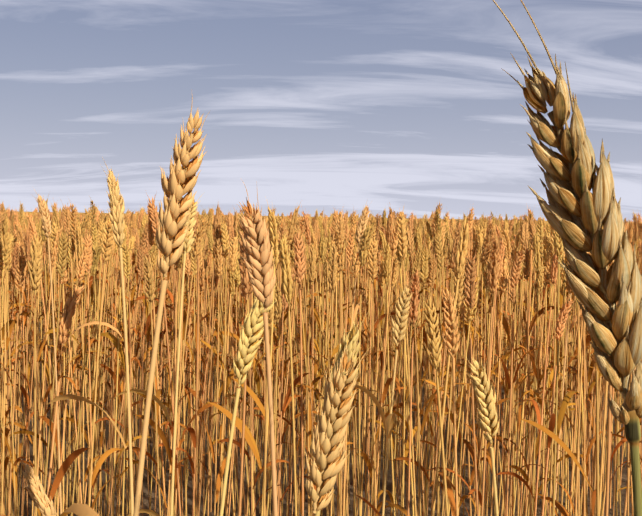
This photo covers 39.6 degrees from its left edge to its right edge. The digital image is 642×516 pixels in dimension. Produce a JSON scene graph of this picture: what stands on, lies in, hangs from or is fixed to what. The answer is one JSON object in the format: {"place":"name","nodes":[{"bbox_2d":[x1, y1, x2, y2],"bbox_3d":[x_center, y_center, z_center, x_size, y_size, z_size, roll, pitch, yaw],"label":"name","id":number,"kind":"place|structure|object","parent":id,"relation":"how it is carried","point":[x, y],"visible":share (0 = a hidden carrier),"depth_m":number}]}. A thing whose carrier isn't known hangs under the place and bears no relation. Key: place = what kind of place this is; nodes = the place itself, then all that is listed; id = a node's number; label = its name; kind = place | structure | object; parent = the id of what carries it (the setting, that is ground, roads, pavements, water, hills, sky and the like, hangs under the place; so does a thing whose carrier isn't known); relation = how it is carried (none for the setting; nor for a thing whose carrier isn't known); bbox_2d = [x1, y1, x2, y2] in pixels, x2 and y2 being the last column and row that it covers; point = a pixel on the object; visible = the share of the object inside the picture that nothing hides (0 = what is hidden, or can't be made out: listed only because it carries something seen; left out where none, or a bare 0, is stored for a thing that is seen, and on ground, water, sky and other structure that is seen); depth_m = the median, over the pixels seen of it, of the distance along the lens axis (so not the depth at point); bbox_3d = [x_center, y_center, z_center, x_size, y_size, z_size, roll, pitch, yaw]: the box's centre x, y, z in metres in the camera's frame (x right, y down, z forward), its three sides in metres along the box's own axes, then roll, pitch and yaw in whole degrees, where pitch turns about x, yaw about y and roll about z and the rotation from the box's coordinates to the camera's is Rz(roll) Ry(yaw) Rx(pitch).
{"place":"outdoors","nodes":[
{"label":"outdoors","id":0,"kind":"place"},
{"bbox_2d":[0,220,631,515],"bbox_3d":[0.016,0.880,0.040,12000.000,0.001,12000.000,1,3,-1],"label":"soil","id":1,"kind":"structure","parent":0,"point":[387,512],"depth_m":3.06},
{"bbox_2d":[13,451,57,515],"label":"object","id":2,"kind":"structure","parent":1,"relation":"on","point":[43,503],"depth_m":0.74},
{"bbox_2d":[31,189,121,514],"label":"wheat stalk","id":3,"kind":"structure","parent":1,"relation":"on","point":[44,215],"depth_m":1.50},
{"bbox_2d":[48,161,133,515],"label":"wheat stalk","id":4,"kind":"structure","parent":1,"relation":"on","point":[117,210],"depth_m":0.84},
{"bbox_2d":[64,97,208,515],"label":"wheat stalk","id":5,"kind":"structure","parent":1,"relation":"on","point":[179,183],"depth_m":0.47},
{"bbox_2d":[114,192,201,515],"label":"wheat stalk","id":6,"kind":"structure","parent":1,"relation":"on","point":[188,241],"depth_m":0.99},
{"bbox_2d":[219,280,280,515],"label":"wheat stalk","id":7,"kind":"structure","parent":1,"relation":"on","point":[245,346],"depth_m":0.70},
{"bbox_2d":[237,182,277,515],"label":"wheat stalk","id":8,"kind":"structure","parent":1,"relation":"on","point":[258,262],"depth_m":0.57},
{"bbox_2d":[12,211,632,222],"bbox_3d":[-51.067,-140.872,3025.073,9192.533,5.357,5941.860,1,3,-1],"label":"wheat canopy","id":9,"kind":"object","parent":1,"relation":"on","point":[284,216],"visible":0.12,"depth_m":257.24},
{"bbox_2d":[304,340,371,513],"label":"wheat stalk","id":10,"kind":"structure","parent":1,"relation":"on","point":[328,461],"depth_m":0.46},
{"bbox_2d":[315,307,371,515],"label":"wheat stalk","id":11,"kind":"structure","parent":1,"relation":"on","point":[350,339],"depth_m":0.50},
{"bbox_2d":[339,205,369,515],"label":"wheat stalk","id":12,"kind":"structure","parent":1,"relation":"on","point":[362,224],"depth_m":1.60},
{"bbox_2d":[315,276,412,515],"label":"wheat stalk","id":13,"kind":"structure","parent":1,"relation":"on","point":[402,308],"depth_m":1.10},
{"bbox_2d":[462,354,499,515],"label":"wheat stalk","id":14,"kind":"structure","parent":1,"relation":"on","point":[481,389],"depth_m":0.80},
{"bbox_2d":[493,0,641,515],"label":"wheat ear","id":15,"kind":"object","parent":1,"relation":"on","point":[578,214],"visible":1,"depth_m":0.23},
{"bbox_2d":[555,293,581,507],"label":"wheat stalk","id":16,"kind":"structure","parent":1,"relation":"on","point":[575,319],"depth_m":1.72},
{"bbox_2d":[0,0,641,221],"label":"sky","id":17,"kind":"structure","parent":0,"point":[411,105]}
]}

